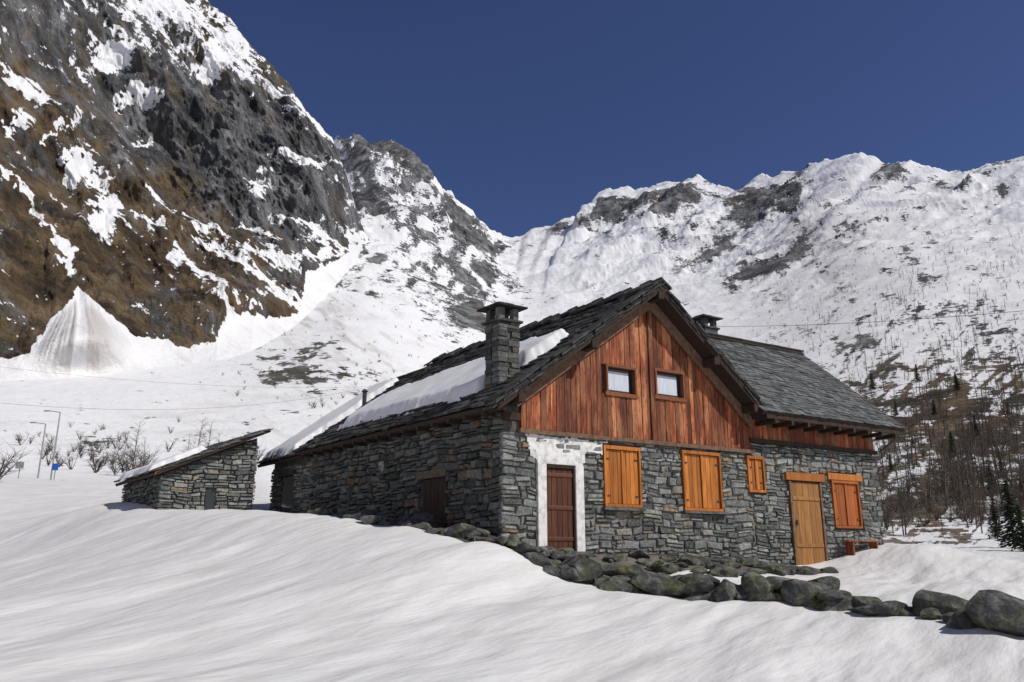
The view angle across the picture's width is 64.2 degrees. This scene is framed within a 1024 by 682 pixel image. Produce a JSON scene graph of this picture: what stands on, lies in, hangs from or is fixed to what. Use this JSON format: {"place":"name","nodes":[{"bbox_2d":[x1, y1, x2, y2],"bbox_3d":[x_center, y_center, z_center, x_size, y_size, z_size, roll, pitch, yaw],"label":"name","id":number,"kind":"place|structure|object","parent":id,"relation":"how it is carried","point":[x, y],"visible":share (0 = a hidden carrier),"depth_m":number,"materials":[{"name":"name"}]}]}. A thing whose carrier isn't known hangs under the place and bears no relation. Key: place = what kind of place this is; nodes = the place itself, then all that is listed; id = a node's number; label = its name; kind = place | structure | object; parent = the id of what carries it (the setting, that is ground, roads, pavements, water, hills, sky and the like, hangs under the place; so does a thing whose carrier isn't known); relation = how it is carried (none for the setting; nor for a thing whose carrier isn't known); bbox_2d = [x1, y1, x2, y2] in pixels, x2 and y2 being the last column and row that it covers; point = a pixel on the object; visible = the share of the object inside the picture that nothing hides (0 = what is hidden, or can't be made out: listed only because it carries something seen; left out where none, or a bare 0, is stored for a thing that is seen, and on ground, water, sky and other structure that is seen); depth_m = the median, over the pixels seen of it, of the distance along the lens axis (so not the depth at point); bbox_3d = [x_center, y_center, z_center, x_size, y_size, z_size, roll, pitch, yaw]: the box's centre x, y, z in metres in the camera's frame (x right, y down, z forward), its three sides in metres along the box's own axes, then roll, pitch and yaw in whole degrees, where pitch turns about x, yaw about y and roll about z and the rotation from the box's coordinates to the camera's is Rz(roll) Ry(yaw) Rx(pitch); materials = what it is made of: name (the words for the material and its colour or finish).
{"place":"outdoors","nodes":[
{"label":"outdoors","id":0,"kind":"place"},
{"bbox_2d":[0,0,369,380],"bbox_3d":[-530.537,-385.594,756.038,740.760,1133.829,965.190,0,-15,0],"label":"rocky mountain","id":1,"kind":"structure","parent":0,"point":[175,189],"depth_m":692.04,"materials":[{"name":"stone"}]},
{"bbox_2d":[5,367,365,387],"bbox_3d":[-21.467,2.623,63.295,35.790,3.857,0.013,14,-20,-43],"label":"overhead wire","id":2,"kind":"object","parent":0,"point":[215,385],"visible":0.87,"depth_m":63.60,"materials":[{"name":"metal"}]},
{"bbox_2d":[5,387,367,409],"bbox_3d":[-21.937,3.520,63.080,0.017,6.632,34.508,-14,-20,42],"label":"overhead wire","id":3,"kind":"object","parent":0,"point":[170,409],"visible":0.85,"depth_m":58.85,"materials":[{"name":"metal"}]},
{"bbox_2d":[0,133,1023,681],"bbox_3d":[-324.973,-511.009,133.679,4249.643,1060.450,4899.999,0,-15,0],"label":"snow ground","id":4,"kind":"structure","parent":0,"point":[100,581],"depth_m":136.24,"materials":[{"name":"snow"}]},
{"bbox_2d":[15,461,23,478],"bbox_3d":[-36.989,9.829,61.257,0.600,1.600,0.115,0,-15,0],"label":"road sign","id":5,"kind":"object","parent":4,"relation":"on","point":[19,465],"visible":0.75,"depth_m":61.31,"materials":[{"name":"white metal"}]},
{"bbox_2d":[30,422,45,477],"bbox_3d":[-37.978,8.804,64.901,1.319,4.760,0.160,0,-15,0],"label":"street lamp","id":6,"kind":"object","parent":4,"relation":"on","point":[41,448],"visible":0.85,"depth_m":64.92,"materials":[{"name":"grey metal"}]},
{"bbox_2d":[44,410,60,479],"bbox_3d":[-35.733,8.130,62.829,1.319,5.660,0.160,0,-15,0],"label":"street lamp","id":7,"kind":"object","parent":4,"relation":"on","point":[55,441],"visible":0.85,"depth_m":62.91,"materials":[{"name":"grey metal"}]},
{"bbox_2d":[52,463,58,480],"bbox_3d":[-33.982,9.862,60.654,0.450,1.600,0.115,0,-15,0],"label":"road sign","id":8,"kind":"object","parent":4,"relation":"on","point":[55,466],"visible":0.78,"depth_m":60.72,"materials":[{"name":"blue metal"}]},
{"bbox_2d":[0,438,178,479],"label":"bare bushes","id":9,"kind":"object","parent":4,"relation":"on","point":[124,464],"visible":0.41,"depth_m":78.04,"materials":[{"name":"brown plant"}]},
{"bbox_2d":[116,438,131,472],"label":"bare tree","id":10,"kind":"object","parent":4,"relation":"on","point":[124,454],"visible":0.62,"depth_m":86.55,"materials":[{"name":"brown plant"}]},
{"bbox_2d":[125,421,147,463],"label":"bare tree","id":11,"kind":"object","parent":4,"relation":"on","point":[138,431],"visible":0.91,"depth_m":86.26,"materials":[{"name":"brown plant"}]},
{"bbox_2d":[135,437,151,465],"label":"bare tree","id":12,"kind":"object","parent":4,"relation":"on","point":[145,452],"visible":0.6,"depth_m":88.32,"materials":[{"name":"brown plant"}]},
{"bbox_2d":[114,428,272,509],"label":"stone shed","id":13,"kind":"structure","parent":4,"relation":"on","point":[219,475],"depth_m":26.61,"materials":[{"name":"grey stone"}]},
{"bbox_2d":[183,418,210,450],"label":"bare tree","id":14,"kind":"object","parent":4,"relation":"on","point":[200,435],"visible":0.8,"depth_m":103.14,"materials":[{"name":"brown plant"}]},
{"bbox_2d":[194,420,216,445],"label":"bare tree","id":15,"kind":"object","parent":4,"relation":"on","point":[209,440],"visible":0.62,"depth_m":105.22,"materials":[{"name":"brown plant"}]},
{"bbox_2d":[410,512,434,522],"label":"boulder","id":16,"kind":"object","parent":4,"relation":"on","point":[430,518],"visible":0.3,"depth_m":19.03,"materials":[{"name":"grey stone"}]},
{"bbox_2d":[13,237,1023,529],"bbox_3d":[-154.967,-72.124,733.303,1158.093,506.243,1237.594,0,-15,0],"label":"hillside shrubs","id":17,"kind":"object","parent":4,"relation":"on","point":[81,449],"visible":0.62,"depth_m":127.89,"materials":[{"name":"brown plant"}]},
{"bbox_2d":[257,277,904,564],"bbox_3d":[1.497,3.818,27.575,16.048,9.570,15.408,9,-17,-31],"label":"stone farmhouse","id":18,"kind":"object","parent":4,"relation":"on","point":[652,417],"visible":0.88,"depth_m":21.52,"materials":[{"name":"grey stone"}]},
{"bbox_2d":[278,461,450,527],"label":"side doors","id":19,"kind":"structure","parent":18,"relation":"in","point":[434,495],"depth_m":20.63,"materials":[{"name":"brown wood"}]},
{"bbox_2d":[535,453,588,555],"bbox_3d":[1.204,3.869,18.743,1.310,2.600,0.450,9,-17,-31],"label":"front door","id":20,"kind":"structure","parent":18,"relation":"in","point":[560,510],"depth_m":18.91,"materials":[{"name":"brown wood"}]},
{"bbox_2d":[602,363,686,402],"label":"gable windows","id":21,"kind":"structure","parent":18,"relation":"in","point":[618,380],"depth_m":20.92,"materials":[{"name":"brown wood"}]},
{"bbox_2d":[783,472,828,564],"bbox_3d":[8.420,5.093,23.262,1.670,2.620,0.160,9,-17,-31],"label":"wing door","id":22,"kind":"structure","parent":18,"relation":"in","point":[805,500],"depth_m":23.23,"materials":[{"name":"brown wood"}]},
{"bbox_2d":[307,508,954,622],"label":"dry stone wall","id":23,"kind":"structure","parent":4,"relation":"on","point":[690,586],"depth_m":15.95,"materials":[{"name":"grey stone"}]},
{"bbox_2d":[624,569,639,577],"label":"boulder","id":24,"kind":"object","parent":4,"relation":"on","point":[630,573],"visible":0.18,"depth_m":16.58,"materials":[{"name":"grey stone"}]},
{"bbox_2d":[670,574,686,598],"bbox_3d":[3.505,4.969,16.132,0.933,0.693,0.652,0,-15,0],"label":"boulder","id":25,"kind":"object","parent":4,"relation":"on","point":[676,577],"visible":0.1,"depth_m":16.05,"materials":[{"name":"grey stone"}]},
{"bbox_2d":[521,546,838,577],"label":"rubble stones","id":26,"kind":"object","parent":4,"relation":"on","point":[730,566],"visible":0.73,"depth_m":19.11,"materials":[{"name":"grey stone"}]},
{"bbox_2d":[712,579,736,601],"bbox_3d":[4.069,4.835,15.486,0.444,0.629,0.647,-14,-20,42],"label":"boulder","id":27,"kind":"object","parent":4,"relation":"on","point":[724,590],"visible":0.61,"depth_m":15.28,"materials":[{"name":"grey stone"}]},
{"bbox_2d":[741,571,774,600],"bbox_3d":[4.643,4.772,15.425,0.594,0.838,0.812,0,-15,0],"label":"boulder","id":28,"kind":"object","parent":4,"relation":"on","point":[755,586],"visible":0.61,"depth_m":15.21,"materials":[{"name":"grey stone"}]},
{"bbox_2d":[781,579,831,607],"bbox_3d":[5.332,4.768,14.961,0.879,0.776,0.715,-13,-20,41],"label":"boulder","id":29,"kind":"object","parent":4,"relation":"on","point":[803,593],"visible":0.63,"depth_m":14.78,"materials":[{"name":"grey stone"}]},
{"bbox_2d":[821,595,856,610],"bbox_3d":[5.877,4.697,14.584,0.714,0.320,0.430,-4,-15,16],"label":"boulder","id":30,"kind":"object","parent":4,"relation":"on","point":[846,602],"visible":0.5,"depth_m":14.46,"materials":[{"name":"grey stone"}]},
{"bbox_2d":[840,540,880,554],"bbox_3d":[10.204,6.175,23.802,1.500,0.700,0.300,9,-17,-31],"label":"wooden bench","id":31,"kind":"object","parent":4,"relation":"on","point":[850,547],"visible":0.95,"depth_m":23.60,"materials":[{"name":"brown wood"}]},
{"bbox_2d":[869,373,876,389],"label":"spruce tree","id":32,"kind":"object","parent":4,"relation":"on","point":[871,384],"visible":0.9,"depth_m":306.82,"materials":[{"name":"green plant"}]},
{"bbox_2d":[847,600,907,615],"bbox_3d":[6.327,4.583,13.961,1.017,0.292,0.661,0,-15,0],"label":"boulder","id":33,"kind":"object","parent":4,"relation":"on","point":[890,608],"visible":0.77,"depth_m":13.76,"materials":[{"name":"grey stone"}]},
{"bbox_2d":[741,178,1023,511],"bbox_3d":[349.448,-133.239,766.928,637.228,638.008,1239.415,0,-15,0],"label":"distant bare larch trees","id":34,"kind":"object","parent":4,"relation":"on","point":[951,470],"visible":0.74,"depth_m":166.58,"materials":[{"name":"brown plant"}]},
{"bbox_2d":[887,455,893,471],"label":"spruce tree","id":35,"kind":"object","parent":4,"relation":"on","point":[890,464],"visible":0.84,"depth_m":153.41,"materials":[{"name":"green plant"}]},
{"bbox_2d":[892,400,898,414],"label":"spruce tree","id":36,"kind":"object","parent":4,"relation":"on","point":[896,411],"visible":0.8,"depth_m":237.30,"materials":[{"name":"green plant"}]},
{"bbox_2d":[913,364,921,381],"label":"spruce tree","id":37,"kind":"object","parent":4,"relation":"on","point":[916,375],"visible":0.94,"depth_m":300.87,"materials":[{"name":"green plant"}]},
{"bbox_2d":[931,400,937,414],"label":"spruce tree","id":38,"kind":"object","parent":4,"relation":"on","point":[933,408],"visible":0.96,"depth_m":224.06,"materials":[{"name":"green plant"}]},
{"bbox_2d":[912,589,968,618],"bbox_3d":[7.315,4.497,13.789,0.781,0.581,0.840,10,-18,-34],"label":"boulder","id":39,"kind":"object","parent":4,"relation":"on","point":[943,603],"visible":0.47,"depth_m":13.69,"materials":[{"name":"grey stone"}]},
{"bbox_2d":[874,420,1023,535],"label":"bare woodland","id":40,"kind":"object","parent":4,"relation":"on","point":[906,510],"visible":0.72,"depth_m":83.30,"materials":[{"name":"brown plant"}]},
{"bbox_2d":[947,431,955,457],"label":"spruce tree","id":41,"kind":"object","parent":4,"relation":"on","point":[951,440],"visible":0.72,"depth_m":158.55,"materials":[{"name":"green plant"}]},
{"bbox_2d":[952,372,960,389],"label":"spruce tree","id":42,"kind":"object","parent":4,"relation":"on","point":[957,386],"visible":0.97,"depth_m":267.43,"materials":[{"name":"green plant"}]},
{"bbox_2d":[946,608,978,629],"bbox_3d":[7.181,4.468,12.945,0.522,0.457,0.555,0,-15,0],"label":"boulder","id":43,"kind":"object","parent":4,"relation":"on","point":[960,619],"visible":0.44,"depth_m":12.79,"materials":[{"name":"grey stone"}]},
{"bbox_2d":[972,415,980,434],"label":"spruce tree","id":44,"kind":"object","parent":4,"relation":"on","point":[975,424],"visible":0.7,"depth_m":183.42,"materials":[{"name":"green plant"}]},
{"bbox_2d":[985,464,998,494],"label":"spruce tree","id":45,"kind":"object","parent":4,"relation":"on","point":[990,476],"visible":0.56,"depth_m":111.19,"materials":[{"name":"green plant"}]},
{"bbox_2d":[965,589,1023,636],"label":"boulder","id":46,"kind":"object","parent":4,"relation":"on","point":[996,610],"visible":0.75,"depth_m":12.40,"materials":[{"name":"grey stone"}]},
{"bbox_2d":[985,498,1004,538],"bbox_3d":[37.556,13.898,63.401,1.767,3.436,1.684,0,-15,0],"label":"spruce tree","id":47,"kind":"object","parent":4,"relation":"on","point":[993,516],"visible":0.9,"depth_m":63.36,"materials":[{"name":"green plant"}]},
{"bbox_2d":[997,455,1004,476],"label":"spruce tree","id":48,"kind":"object","parent":4,"relation":"on","point":[1000,463],"visible":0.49,"depth_m":128.10,"materials":[{"name":"green plant"}]},
{"bbox_2d":[995,479,1023,547],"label":"spruce tree","id":49,"kind":"object","parent":4,"relation":"on","point":[1009,513],"visible":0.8,"depth_m":52.08,"materials":[{"name":"green plant"}]},
{"bbox_2d":[1011,504,1023,551],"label":"spruce tree","id":50,"kind":"object","parent":4,"relation":"on","point":[1020,536],"visible":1,"depth_m":48.29,"materials":[{"name":"green plant"}]},
{"bbox_2d":[208,0,1023,237],"label":"sky","id":51,"kind":"structure","parent":0,"point":[526,111],"materials":[{"name":"blue"}]},
{"bbox_2d":[717,311,1018,326],"bbox_3d":[19.338,-1.372,49.602,0.026,5.289,26.007,9,-17,-31],"label":"overhead wire","id":52,"kind":"object","parent":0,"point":[865,322],"visible":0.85,"depth_m":47.18,"materials":[{"name":"metal"}]}
]}

